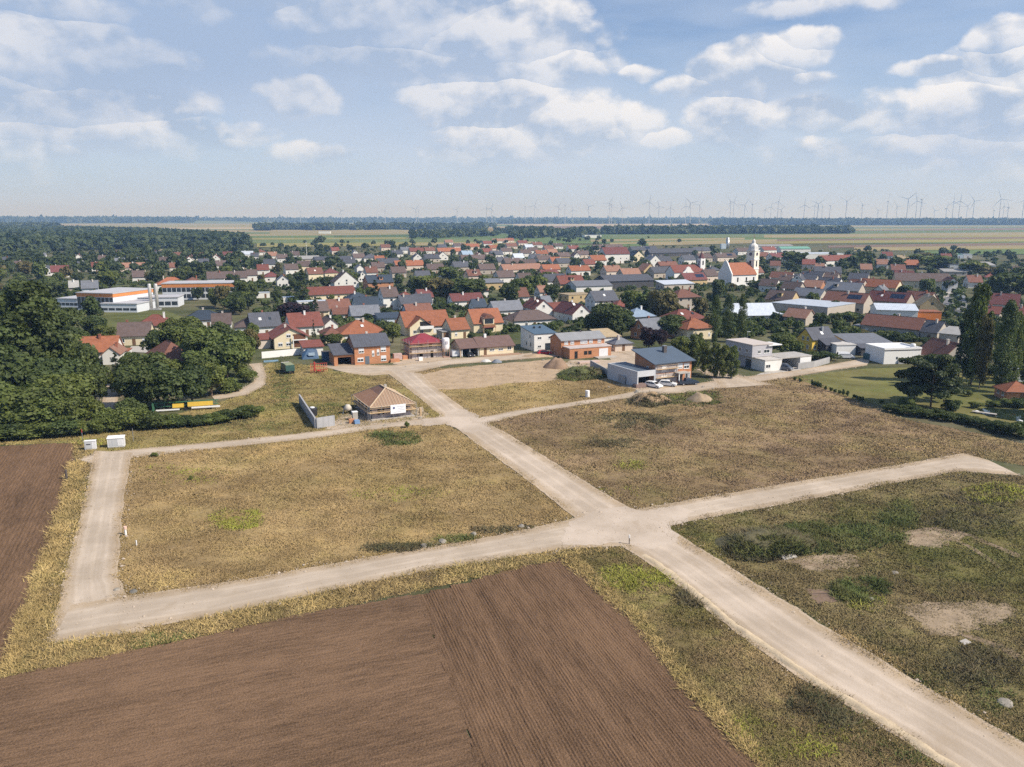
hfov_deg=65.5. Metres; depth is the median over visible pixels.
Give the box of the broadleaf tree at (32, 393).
[0,384,61,424]
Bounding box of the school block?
[161,280,234,299]
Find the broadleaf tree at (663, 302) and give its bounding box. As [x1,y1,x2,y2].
[646,289,681,316]
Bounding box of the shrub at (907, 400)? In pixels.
[897,397,916,406]
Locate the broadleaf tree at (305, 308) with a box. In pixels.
[301,305,310,311]
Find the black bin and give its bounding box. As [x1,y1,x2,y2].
[309,406,316,415]
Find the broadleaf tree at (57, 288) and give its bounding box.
[44,280,68,297]
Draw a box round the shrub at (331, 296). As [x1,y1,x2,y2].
[327,294,334,298]
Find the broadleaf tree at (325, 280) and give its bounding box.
[320,276,333,285]
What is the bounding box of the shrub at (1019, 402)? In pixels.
[1011,397,1023,407]
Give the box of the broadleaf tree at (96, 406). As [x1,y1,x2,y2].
[82,399,104,420]
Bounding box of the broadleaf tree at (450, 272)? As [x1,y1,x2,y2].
[436,266,463,278]
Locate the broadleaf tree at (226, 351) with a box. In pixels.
[200,333,252,377]
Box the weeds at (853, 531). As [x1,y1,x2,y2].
[763,518,908,555]
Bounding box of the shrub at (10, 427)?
[0,421,33,440]
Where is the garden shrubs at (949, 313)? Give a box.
[1,243,1023,343]
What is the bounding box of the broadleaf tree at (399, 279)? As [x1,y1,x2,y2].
[396,276,404,283]
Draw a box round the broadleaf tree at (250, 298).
[243,293,256,309]
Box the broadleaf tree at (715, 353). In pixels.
[707,341,720,376]
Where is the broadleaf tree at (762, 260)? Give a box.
[759,256,766,266]
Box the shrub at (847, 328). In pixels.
[842,326,857,332]
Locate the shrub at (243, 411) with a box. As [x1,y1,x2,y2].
[234,405,253,417]
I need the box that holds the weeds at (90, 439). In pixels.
[72,437,106,445]
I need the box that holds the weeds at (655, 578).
[594,562,679,596]
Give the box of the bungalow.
[449,334,520,356]
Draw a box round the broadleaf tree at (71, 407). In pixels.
[49,394,93,422]
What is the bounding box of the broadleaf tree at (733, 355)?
[726,345,740,377]
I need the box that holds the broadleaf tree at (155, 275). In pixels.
[146,268,164,281]
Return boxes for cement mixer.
[343,404,352,413]
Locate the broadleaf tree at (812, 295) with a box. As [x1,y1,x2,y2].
[805,291,820,299]
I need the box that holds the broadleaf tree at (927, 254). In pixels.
[919,252,932,255]
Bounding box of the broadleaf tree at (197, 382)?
[175,365,212,400]
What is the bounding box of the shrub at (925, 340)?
[920,337,936,344]
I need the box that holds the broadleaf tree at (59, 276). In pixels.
[51,271,64,281]
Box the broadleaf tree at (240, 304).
[231,297,246,314]
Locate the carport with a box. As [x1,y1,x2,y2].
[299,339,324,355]
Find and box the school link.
[137,294,183,306]
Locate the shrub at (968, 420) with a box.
[959,416,979,425]
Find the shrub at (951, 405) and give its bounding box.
[940,399,962,410]
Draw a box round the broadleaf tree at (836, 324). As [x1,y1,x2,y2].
[832,320,842,328]
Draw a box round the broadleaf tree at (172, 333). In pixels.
[159,322,206,345]
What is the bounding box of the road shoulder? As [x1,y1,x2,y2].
[641,554,959,766]
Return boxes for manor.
[598,247,629,262]
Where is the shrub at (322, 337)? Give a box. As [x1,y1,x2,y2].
[319,332,324,341]
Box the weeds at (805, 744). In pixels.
[714,712,859,760]
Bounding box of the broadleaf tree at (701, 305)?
[691,297,708,315]
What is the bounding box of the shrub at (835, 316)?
[830,313,843,322]
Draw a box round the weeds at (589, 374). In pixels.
[563,364,606,379]
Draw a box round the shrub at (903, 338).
[891,333,909,340]
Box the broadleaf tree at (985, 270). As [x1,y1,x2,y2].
[974,266,1010,274]
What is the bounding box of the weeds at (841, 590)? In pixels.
[813,573,896,603]
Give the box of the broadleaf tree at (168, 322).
[157,317,178,329]
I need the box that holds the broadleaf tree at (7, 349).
[0,325,18,360]
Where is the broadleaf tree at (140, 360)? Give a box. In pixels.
[120,351,165,370]
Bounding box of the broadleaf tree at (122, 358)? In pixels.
[115,351,138,369]
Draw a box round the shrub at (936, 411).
[930,408,944,416]
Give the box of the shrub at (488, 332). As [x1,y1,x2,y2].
[484,329,492,335]
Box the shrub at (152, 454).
[150,452,158,456]
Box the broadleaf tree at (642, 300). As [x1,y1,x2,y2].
[634,291,654,313]
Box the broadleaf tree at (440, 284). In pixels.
[425,277,453,297]
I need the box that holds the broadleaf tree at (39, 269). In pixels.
[31,262,48,276]
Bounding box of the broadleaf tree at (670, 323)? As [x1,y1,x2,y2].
[654,314,683,333]
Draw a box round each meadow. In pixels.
[0,363,437,450]
[117,425,571,594]
[414,362,634,416]
[490,375,1023,508]
[671,471,1023,740]
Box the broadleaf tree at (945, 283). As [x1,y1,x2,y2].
[942,280,958,287]
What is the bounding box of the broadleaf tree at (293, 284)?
[291,281,298,287]
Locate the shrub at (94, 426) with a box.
[87,418,106,433]
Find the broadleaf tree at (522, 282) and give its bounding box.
[510,278,534,294]
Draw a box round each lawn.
[75,311,181,327]
[752,325,805,349]
[796,367,1023,422]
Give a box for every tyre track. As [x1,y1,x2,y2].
[765,559,834,568]
[896,533,999,566]
[901,527,1020,556]
[962,632,1023,662]
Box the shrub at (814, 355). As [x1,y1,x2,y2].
[803,351,822,359]
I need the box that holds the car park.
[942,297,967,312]
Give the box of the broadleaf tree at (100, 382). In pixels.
[75,364,111,399]
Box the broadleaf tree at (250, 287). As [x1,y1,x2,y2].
[235,281,258,299]
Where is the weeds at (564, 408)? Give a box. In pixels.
[473,403,648,416]
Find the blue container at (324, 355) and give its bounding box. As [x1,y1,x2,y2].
[321,350,329,360]
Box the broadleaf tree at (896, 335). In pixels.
[891,331,901,340]
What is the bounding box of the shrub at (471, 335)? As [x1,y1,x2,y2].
[467,332,474,337]
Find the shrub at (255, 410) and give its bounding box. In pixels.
[246,405,264,416]
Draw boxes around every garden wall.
[261,348,300,357]
[299,394,334,428]
[590,360,624,384]
[797,357,829,368]
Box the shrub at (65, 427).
[40,418,83,435]
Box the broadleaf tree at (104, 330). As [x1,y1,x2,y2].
[92,325,116,335]
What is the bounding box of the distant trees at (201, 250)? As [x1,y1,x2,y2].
[0,234,1017,276]
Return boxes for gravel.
[41,346,1022,766]
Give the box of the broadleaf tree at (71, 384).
[32,372,95,398]
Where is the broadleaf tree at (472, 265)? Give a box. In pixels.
[468,262,476,268]
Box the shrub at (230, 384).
[214,377,242,393]
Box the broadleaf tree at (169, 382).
[142,362,184,407]
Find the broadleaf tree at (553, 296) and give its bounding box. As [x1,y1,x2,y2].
[550,294,556,300]
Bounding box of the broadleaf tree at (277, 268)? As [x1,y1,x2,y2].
[273,263,281,272]
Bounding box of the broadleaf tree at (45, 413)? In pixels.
[14,391,65,422]
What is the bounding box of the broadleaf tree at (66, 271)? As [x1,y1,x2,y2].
[59,266,72,276]
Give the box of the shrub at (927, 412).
[912,408,933,417]
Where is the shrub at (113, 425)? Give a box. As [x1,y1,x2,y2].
[104,414,124,432]
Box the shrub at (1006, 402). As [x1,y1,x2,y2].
[1000,398,1015,406]
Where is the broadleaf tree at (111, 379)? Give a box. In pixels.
[107,371,122,395]
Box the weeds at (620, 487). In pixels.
[598,484,637,495]
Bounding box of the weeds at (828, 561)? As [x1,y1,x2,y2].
[780,550,867,573]
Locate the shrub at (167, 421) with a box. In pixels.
[156,413,181,427]
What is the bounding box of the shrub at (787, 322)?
[779,318,792,327]
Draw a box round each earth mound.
[492,359,501,362]
[522,354,551,356]
[543,357,567,368]
[556,365,604,376]
[629,391,671,403]
[686,392,711,402]
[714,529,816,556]
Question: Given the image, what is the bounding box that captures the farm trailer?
[280,361,294,373]
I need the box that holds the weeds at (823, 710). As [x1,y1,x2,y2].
[781,680,873,737]
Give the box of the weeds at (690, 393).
[665,389,723,406]
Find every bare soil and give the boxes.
[327,407,428,428]
[393,357,450,364]
[422,359,569,389]
[566,351,634,367]
[618,383,689,389]
[795,553,858,571]
[806,588,838,603]
[896,600,1015,635]
[899,527,964,547]
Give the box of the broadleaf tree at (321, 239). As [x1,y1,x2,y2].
[316,235,326,242]
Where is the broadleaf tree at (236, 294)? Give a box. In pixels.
[227,291,244,310]
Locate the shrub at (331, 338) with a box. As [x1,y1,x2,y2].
[324,333,342,343]
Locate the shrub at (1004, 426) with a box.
[996,421,1014,434]
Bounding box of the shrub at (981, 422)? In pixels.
[973,418,990,427]
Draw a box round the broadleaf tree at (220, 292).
[213,285,230,308]
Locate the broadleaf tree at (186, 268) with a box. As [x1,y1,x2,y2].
[181,266,190,270]
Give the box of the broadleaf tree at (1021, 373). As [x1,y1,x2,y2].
[1018,330,1023,383]
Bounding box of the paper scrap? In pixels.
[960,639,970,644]
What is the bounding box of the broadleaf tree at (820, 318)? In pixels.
[813,312,827,325]
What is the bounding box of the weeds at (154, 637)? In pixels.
[48,629,198,652]
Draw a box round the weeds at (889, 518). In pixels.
[870,495,925,543]
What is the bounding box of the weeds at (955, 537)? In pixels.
[886,526,971,551]
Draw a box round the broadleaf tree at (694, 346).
[686,334,699,371]
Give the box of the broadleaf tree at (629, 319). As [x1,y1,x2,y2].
[617,309,635,336]
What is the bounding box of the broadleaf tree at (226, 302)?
[220,296,245,312]
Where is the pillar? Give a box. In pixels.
[585,390,589,396]
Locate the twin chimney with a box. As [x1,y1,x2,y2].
[147,284,161,309]
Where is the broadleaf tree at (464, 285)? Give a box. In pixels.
[442,277,478,293]
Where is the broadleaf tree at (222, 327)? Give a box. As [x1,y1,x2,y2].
[200,321,236,336]
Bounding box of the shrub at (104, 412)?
[90,407,114,422]
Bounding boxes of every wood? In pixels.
[0,214,195,222]
[0,221,61,225]
[0,224,252,250]
[188,214,758,222]
[252,221,496,230]
[408,226,505,238]
[497,217,709,223]
[505,225,600,237]
[600,223,855,233]
[709,216,1023,224]
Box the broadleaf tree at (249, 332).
[243,328,260,358]
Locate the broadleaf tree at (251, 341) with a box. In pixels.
[232,329,255,355]
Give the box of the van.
[837,352,854,358]
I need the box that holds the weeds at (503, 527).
[468,522,538,534]
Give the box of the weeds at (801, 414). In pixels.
[677,401,906,430]
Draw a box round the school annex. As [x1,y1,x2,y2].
[100,299,155,311]
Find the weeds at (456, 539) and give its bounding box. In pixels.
[429,530,480,545]
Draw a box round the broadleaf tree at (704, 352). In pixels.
[699,341,711,374]
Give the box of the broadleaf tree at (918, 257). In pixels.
[905,254,924,262]
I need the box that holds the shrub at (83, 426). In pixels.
[72,420,97,433]
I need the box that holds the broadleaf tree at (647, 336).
[639,326,657,347]
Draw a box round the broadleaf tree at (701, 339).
[697,332,704,366]
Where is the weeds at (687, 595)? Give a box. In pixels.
[667,581,708,608]
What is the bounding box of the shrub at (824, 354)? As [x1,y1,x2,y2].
[817,351,842,358]
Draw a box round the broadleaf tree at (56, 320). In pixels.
[31,299,72,358]
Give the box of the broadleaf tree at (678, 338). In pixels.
[673,335,689,352]
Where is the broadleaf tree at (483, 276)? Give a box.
[478,275,487,278]
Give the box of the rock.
[997,697,1013,707]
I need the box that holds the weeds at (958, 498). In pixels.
[902,488,1023,537]
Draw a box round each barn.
[565,280,612,291]
[593,274,653,288]
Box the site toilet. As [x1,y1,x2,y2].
[351,411,357,419]
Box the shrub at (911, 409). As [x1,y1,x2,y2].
[899,404,921,415]
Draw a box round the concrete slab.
[780,553,796,559]
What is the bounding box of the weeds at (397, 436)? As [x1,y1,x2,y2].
[363,429,423,446]
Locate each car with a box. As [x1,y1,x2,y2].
[463,351,474,356]
[537,349,551,354]
[645,380,662,388]
[658,379,676,386]
[780,363,793,370]
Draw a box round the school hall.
[75,287,153,309]
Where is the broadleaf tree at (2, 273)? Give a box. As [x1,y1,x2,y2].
[0,268,6,281]
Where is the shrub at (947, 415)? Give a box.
[936,411,956,421]
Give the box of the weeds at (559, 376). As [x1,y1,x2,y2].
[556,365,605,381]
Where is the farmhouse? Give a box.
[318,231,330,233]
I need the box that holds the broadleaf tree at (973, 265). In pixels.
[957,260,989,274]
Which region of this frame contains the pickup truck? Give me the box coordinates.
[677,377,698,385]
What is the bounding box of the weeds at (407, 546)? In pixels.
[356,535,446,553]
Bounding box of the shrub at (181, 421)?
[170,415,192,426]
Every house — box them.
[45,265,50,275]
[50,264,69,276]
[68,279,79,290]
[79,334,131,361]
[80,279,98,290]
[100,342,127,364]
[115,320,154,345]
[120,262,145,271]
[132,269,144,281]
[141,312,169,329]
[146,340,183,360]
[155,276,179,290]
[169,262,175,270]
[185,275,197,280]
[185,307,216,326]
[198,258,208,262]
[206,270,224,279]
[211,311,231,327]
[215,259,225,267]
[224,270,247,281]
[234,317,248,330]
[241,251,252,256]
[246,268,257,280]
[247,310,281,332]
[250,253,258,258]
[256,263,268,274]
[256,292,269,297]
[257,322,309,348]
[259,249,265,254]
[263,258,275,268]
[264,270,276,281]
[267,251,276,258]
[275,274,288,286]
[276,253,286,261]
[282,296,293,302]
[283,263,298,273]
[284,311,323,334]
[290,251,299,255]
[296,260,310,270]
[296,299,325,303]
[305,266,323,279]
[305,285,355,299]
[312,299,330,317]
[317,325,339,342]
[322,315,338,328]
[323,267,339,276]
[326,297,350,308]
[327,331,390,365]
[329,247,339,253]
[330,270,358,288]
[330,306,348,317]
[336,317,383,342]
[342,257,355,266]
[344,291,364,300]
[347,303,379,322]
[351,253,364,261]
[351,295,386,308]
[352,384,414,420]
[354,264,362,271]
[357,270,366,281]
[362,274,393,290]
[363,254,374,261]
[363,266,378,274]
[370,261,385,271]
[373,255,384,259]
[374,312,398,322]
[376,257,398,264]
[377,286,398,309]
[380,244,390,250]
[389,265,406,277]
[391,249,402,256]
[393,259,423,269]
[396,309,448,336]
[397,294,416,310]
[399,246,409,253]
[401,302,432,310]
[401,333,441,358]
[408,247,423,254]
[411,253,422,259]
[413,269,430,275]
[414,288,433,300]
[415,292,432,305]
[423,253,439,261]
[424,247,435,253]
[425,263,443,273]
[436,247,460,254]
[436,315,470,338]
[437,244,446,247]
[438,251,448,259]
[444,240,452,243]
[446,292,482,305]
[450,261,468,270]
[452,243,461,247]
[459,254,493,262]
[460,250,473,254]
[462,244,479,249]
[463,268,481,278]
[464,308,503,333]
[468,297,486,308]
[472,289,489,297]
[476,263,495,273]
[481,240,491,245]
[482,248,491,253]
[484,278,503,289]
[486,299,523,314]
[488,244,496,250]
[488,250,503,257]
[491,238,507,242]
[492,269,514,282]
[496,256,507,265]
[498,263,540,271]
[499,248,511,254]
[501,257,519,263]
[502,307,556,325]
[505,243,516,248]
[511,253,523,258]
[514,272,531,278]
[516,240,527,244]
[518,249,531,256]
[518,258,535,262]
[518,287,529,300]
[520,324,556,350]
[522,297,553,315]
[523,244,532,248]
[527,247,537,252]
[527,253,539,258]
[531,241,542,247]
[533,249,547,254]
[534,254,550,263]
[534,284,545,296]
[537,268,558,273]
[539,263,560,271]
[539,294,552,301]
[542,245,553,249]
[542,273,564,284]
[546,248,557,254]
[547,300,559,316]
[548,256,559,263]
[549,330,616,358]
[552,243,562,248]
[552,257,569,266]
[552,274,583,288]
[552,300,590,321]
[554,252,570,259]
[558,292,587,302]
[565,264,590,275]
[566,245,579,251]
[571,252,579,257]
[576,250,588,257]
[581,258,595,268]
[584,289,618,310]
[587,254,606,264]
[589,328,620,343]
[591,244,622,251]
[600,264,620,274]
[605,335,634,351]
[607,298,625,308]
[607,345,695,384]
[616,267,641,274]
[628,246,656,253]
[629,316,673,338]
[630,250,644,261]
[631,306,655,320]
[638,262,653,273]
[644,248,695,256]
[644,254,660,266]
[646,266,668,277]
[655,261,677,266]
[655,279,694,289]
[657,255,671,260]
[660,307,704,319]
[674,287,701,308]
[674,316,713,339]
[676,272,707,284]
[678,254,695,263]
[693,247,710,252]
[694,253,712,261]
[701,268,717,281]
[706,265,719,272]
[712,252,736,261]
[721,303,782,318]
[725,338,811,371]
[733,247,748,254]
[758,246,776,252]
[758,266,764,274]
[758,277,779,291]
[759,252,768,258]
[764,289,799,302]
[766,252,785,260]
[769,260,780,270]
[769,271,794,278]
[778,274,793,281]
[778,307,814,325]
[780,280,805,290]
[791,273,804,282]
[794,273,818,280]
[794,287,826,299]
[796,326,841,351]
[801,259,815,268]
[801,270,824,276]
[804,279,825,288]
[813,265,841,274]
[815,254,850,265]
[815,262,824,265]
[818,277,843,282]
[822,291,873,313]
[823,271,840,277]
[823,281,865,292]
[831,333,893,355]
[847,272,869,281]
[849,278,867,285]
[852,313,926,337]
[858,263,872,272]
[862,277,902,292]
[865,342,921,363]
[870,289,915,303]
[873,284,888,290]
[874,258,887,268]
[880,251,892,259]
[888,263,905,273]
[892,269,914,276]
[892,272,948,288]
[904,259,919,268]
[907,290,938,299]
[912,293,945,311]
[919,319,947,337]
[921,337,965,357]
[937,326,960,342]
[939,268,967,275]
[940,253,951,256]
[941,276,958,291]
[945,264,958,268]
[963,254,971,258]
[963,274,982,287]
[964,262,996,270]
[987,304,1002,319]
[988,292,1020,307]
[992,380,1023,399]
[1017,304,1023,314]
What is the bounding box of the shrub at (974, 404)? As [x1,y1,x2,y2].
[968,401,984,407]
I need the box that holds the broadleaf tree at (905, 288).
[897,285,911,291]
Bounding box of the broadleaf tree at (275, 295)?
[271,291,281,300]
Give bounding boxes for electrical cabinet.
[83,439,96,449]
[106,435,125,447]
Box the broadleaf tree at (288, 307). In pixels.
[276,301,303,316]
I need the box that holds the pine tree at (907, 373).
[894,355,937,398]
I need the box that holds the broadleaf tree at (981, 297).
[959,282,995,384]
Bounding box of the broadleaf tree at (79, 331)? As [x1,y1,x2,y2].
[65,326,90,337]
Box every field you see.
[0,443,74,663]
[0,594,483,766]
[60,221,296,223]
[61,224,994,228]
[83,225,251,226]
[164,228,252,228]
[181,229,1023,233]
[190,222,496,223]
[211,230,416,231]
[248,233,408,235]
[250,233,894,237]
[252,237,410,239]
[252,239,487,242]
[257,241,515,246]
[270,232,407,233]
[284,237,1023,242]
[334,234,479,237]
[411,241,532,244]
[419,558,761,766]
[514,224,711,225]
[518,226,612,228]
[565,243,647,247]
[591,238,744,241]
[610,235,763,237]
[610,239,776,245]
[710,224,1023,225]
[758,237,1023,240]
[758,239,1023,243]
[764,232,1023,237]
[788,235,1023,237]
[828,243,1023,247]
[854,226,1023,228]
[854,245,1023,250]
[855,228,1023,230]
[855,230,1023,232]
[856,229,909,229]
[899,248,1023,250]
[925,249,1023,253]
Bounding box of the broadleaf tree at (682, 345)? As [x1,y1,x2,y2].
[676,336,688,353]
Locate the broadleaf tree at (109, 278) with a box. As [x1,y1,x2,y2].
[95,270,119,287]
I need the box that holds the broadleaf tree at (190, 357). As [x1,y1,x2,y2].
[181,350,218,368]
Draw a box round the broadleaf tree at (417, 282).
[409,275,434,289]
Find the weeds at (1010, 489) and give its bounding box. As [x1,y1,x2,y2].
[960,481,1023,504]
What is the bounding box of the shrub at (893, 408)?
[887,403,907,414]
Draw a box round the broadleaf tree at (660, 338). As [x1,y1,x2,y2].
[653,329,667,346]
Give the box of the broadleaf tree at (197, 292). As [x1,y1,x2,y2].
[190,287,203,299]
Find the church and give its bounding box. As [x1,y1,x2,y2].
[718,239,759,285]
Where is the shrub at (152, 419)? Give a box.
[131,411,163,429]
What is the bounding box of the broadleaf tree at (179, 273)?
[171,268,185,279]
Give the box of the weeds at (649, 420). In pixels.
[592,411,678,430]
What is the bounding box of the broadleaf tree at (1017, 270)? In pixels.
[1010,266,1023,273]
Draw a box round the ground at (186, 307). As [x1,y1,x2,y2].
[0,243,1023,737]
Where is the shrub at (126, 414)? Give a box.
[111,406,149,428]
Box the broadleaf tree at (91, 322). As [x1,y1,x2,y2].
[80,315,107,335]
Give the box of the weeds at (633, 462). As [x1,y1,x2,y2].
[612,458,651,471]
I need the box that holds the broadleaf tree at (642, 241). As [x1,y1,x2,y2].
[637,238,646,244]
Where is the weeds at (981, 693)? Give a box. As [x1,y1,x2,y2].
[837,670,1023,766]
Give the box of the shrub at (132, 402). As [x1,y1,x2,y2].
[114,397,147,409]
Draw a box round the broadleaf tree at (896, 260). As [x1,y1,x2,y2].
[887,256,906,265]
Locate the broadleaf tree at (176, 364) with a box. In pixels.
[163,358,183,369]
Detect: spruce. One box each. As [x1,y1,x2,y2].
[110,352,117,373]
[293,269,312,299]
[311,299,320,314]
[311,320,315,337]
[370,280,378,296]
[950,315,969,378]
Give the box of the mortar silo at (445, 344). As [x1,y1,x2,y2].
[442,337,449,356]
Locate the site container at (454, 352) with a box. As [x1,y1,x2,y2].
[450,349,462,356]
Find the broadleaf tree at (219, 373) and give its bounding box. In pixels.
[197,361,226,396]
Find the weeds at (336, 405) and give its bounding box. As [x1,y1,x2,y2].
[296,401,363,417]
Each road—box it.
[47,451,144,642]
[53,517,621,642]
[78,416,441,462]
[102,383,118,412]
[212,363,265,398]
[323,352,556,374]
[384,370,1023,766]
[422,408,509,432]
[485,358,869,422]
[560,505,693,548]
[617,347,635,357]
[637,453,1017,525]
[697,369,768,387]
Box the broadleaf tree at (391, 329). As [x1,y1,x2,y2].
[381,321,400,342]
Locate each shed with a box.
[294,255,318,260]
[312,256,350,263]
[771,298,854,314]
[870,303,918,316]
[918,310,941,320]
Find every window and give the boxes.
[77,297,81,307]
[381,346,385,351]
[381,355,386,360]
[485,319,492,323]
[684,363,688,368]
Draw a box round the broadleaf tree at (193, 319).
[177,316,203,327]
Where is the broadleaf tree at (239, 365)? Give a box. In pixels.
[232,341,253,376]
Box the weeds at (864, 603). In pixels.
[844,591,893,614]
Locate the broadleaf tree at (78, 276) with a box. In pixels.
[72,273,82,280]
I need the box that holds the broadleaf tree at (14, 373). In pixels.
[0,352,48,387]
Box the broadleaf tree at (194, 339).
[179,327,223,352]
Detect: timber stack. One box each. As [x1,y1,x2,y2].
[578,360,599,363]
[633,383,645,387]
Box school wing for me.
[56,295,77,307]
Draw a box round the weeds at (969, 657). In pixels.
[926,640,1023,690]
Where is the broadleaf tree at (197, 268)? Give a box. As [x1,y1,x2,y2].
[188,261,206,276]
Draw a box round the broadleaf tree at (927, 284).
[919,278,935,291]
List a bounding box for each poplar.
[708,294,721,342]
[721,294,734,338]
[735,293,748,337]
[989,299,1021,387]
[1006,310,1023,381]
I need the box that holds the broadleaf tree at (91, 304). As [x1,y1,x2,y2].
[79,296,104,315]
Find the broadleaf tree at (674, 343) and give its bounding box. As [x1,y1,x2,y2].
[671,339,678,349]
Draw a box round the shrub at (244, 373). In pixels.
[235,368,258,381]
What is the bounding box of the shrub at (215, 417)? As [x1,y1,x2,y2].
[203,411,228,423]
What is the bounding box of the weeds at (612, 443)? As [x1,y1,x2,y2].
[580,434,646,450]
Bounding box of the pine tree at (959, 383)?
[936,363,962,400]
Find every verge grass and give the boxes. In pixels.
[0,457,88,672]
[51,450,96,635]
[107,459,140,578]
[107,518,562,600]
[128,543,632,632]
[135,427,375,457]
[479,415,632,507]
[485,389,688,422]
[487,449,568,516]
[641,451,965,509]
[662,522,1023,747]
[668,467,963,526]
[668,574,944,766]
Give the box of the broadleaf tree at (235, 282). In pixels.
[231,279,256,291]
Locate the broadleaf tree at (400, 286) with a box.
[393,284,404,289]
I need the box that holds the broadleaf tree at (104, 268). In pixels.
[97,265,110,272]
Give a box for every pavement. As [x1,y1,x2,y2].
[130,346,147,352]
[758,367,800,374]
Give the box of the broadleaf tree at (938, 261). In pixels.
[919,255,957,266]
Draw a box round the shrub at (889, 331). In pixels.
[877,330,893,333]
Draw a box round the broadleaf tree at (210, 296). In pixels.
[206,288,218,306]
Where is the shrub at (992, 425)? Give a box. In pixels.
[985,420,1002,430]
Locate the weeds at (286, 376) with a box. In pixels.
[267,356,297,412]
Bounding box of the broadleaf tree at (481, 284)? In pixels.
[471,278,487,293]
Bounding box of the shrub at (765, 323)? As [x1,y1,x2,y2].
[758,319,771,328]
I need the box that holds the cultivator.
[310,362,326,371]
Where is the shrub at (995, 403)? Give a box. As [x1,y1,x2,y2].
[984,400,1001,406]
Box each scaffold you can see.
[351,391,416,418]
[400,335,445,357]
[655,364,678,381]
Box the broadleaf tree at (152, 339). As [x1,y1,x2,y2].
[139,329,166,350]
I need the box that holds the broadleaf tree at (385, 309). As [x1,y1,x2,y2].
[380,307,391,312]
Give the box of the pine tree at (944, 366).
[902,353,965,408]
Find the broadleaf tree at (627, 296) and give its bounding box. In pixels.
[619,289,641,309]
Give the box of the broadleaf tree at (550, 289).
[543,284,559,297]
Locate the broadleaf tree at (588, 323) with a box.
[583,313,599,330]
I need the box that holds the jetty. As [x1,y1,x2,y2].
[972,410,996,415]
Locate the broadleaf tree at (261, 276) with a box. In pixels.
[257,274,264,278]
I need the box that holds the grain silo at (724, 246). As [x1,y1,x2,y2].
[720,237,729,248]
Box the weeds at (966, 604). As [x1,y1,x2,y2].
[902,594,1015,637]
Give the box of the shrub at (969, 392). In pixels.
[962,390,972,395]
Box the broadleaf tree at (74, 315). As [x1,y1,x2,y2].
[57,307,85,328]
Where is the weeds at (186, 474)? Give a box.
[140,463,229,484]
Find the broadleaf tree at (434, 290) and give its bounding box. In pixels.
[427,287,442,297]
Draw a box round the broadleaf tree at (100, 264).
[95,261,106,269]
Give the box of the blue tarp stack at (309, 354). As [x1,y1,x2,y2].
[301,349,318,359]
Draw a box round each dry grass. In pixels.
[418,362,633,414]
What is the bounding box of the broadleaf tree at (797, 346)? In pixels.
[784,341,803,351]
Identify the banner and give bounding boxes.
[390,404,405,413]
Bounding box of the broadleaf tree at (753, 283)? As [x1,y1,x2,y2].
[745,279,760,287]
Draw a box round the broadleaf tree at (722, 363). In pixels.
[716,344,730,377]
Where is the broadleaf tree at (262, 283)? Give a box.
[256,279,267,288]
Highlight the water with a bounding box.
[977,408,1023,420]
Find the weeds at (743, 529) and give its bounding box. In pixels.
[716,523,821,562]
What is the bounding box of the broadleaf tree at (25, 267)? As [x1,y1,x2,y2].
[16,260,32,273]
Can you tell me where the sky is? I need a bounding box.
[0,0,1023,218]
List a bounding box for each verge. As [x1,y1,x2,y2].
[0,444,612,672]
[573,549,940,766]
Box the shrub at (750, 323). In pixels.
[746,320,760,326]
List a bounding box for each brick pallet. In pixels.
[390,358,399,362]
[393,353,407,359]
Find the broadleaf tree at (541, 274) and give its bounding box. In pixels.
[536,271,555,275]
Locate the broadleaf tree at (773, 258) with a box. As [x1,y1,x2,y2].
[766,256,781,262]
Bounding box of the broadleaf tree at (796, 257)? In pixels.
[781,251,808,264]
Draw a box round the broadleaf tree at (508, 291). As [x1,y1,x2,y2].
[499,283,520,299]
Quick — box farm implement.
[152,399,219,411]
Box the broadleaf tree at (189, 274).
[184,270,195,279]
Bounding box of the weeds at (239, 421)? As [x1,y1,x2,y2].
[209,416,256,425]
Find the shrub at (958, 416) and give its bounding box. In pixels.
[952,412,969,421]
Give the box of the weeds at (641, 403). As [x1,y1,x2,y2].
[624,390,681,408]
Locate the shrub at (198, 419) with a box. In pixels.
[185,414,212,425]
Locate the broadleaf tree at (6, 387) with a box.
[0,381,27,423]
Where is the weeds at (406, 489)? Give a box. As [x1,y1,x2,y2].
[348,484,453,501]
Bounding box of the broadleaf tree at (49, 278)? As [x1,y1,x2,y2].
[38,276,56,282]
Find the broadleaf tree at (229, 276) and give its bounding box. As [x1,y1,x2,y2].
[225,273,239,279]
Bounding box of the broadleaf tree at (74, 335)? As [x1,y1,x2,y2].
[69,332,81,340]
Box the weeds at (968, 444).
[815,441,1002,457]
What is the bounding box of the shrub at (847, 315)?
[841,311,857,321]
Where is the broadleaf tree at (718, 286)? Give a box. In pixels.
[712,279,724,297]
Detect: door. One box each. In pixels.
[365,356,369,363]
[545,343,549,349]
[599,348,607,355]
[745,359,750,367]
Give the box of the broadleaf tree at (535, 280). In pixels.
[525,275,548,287]
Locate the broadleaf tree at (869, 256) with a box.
[856,251,876,263]
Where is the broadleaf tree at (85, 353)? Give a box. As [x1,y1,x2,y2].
[59,338,97,370]
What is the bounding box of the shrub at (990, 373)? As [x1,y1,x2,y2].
[986,363,994,377]
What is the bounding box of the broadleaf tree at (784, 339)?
[770,332,797,351]
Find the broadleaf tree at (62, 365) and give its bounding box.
[22,357,83,381]
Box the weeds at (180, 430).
[84,414,308,431]
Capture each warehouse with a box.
[582,235,601,237]
[757,244,792,248]
[776,246,810,252]
[800,252,843,258]

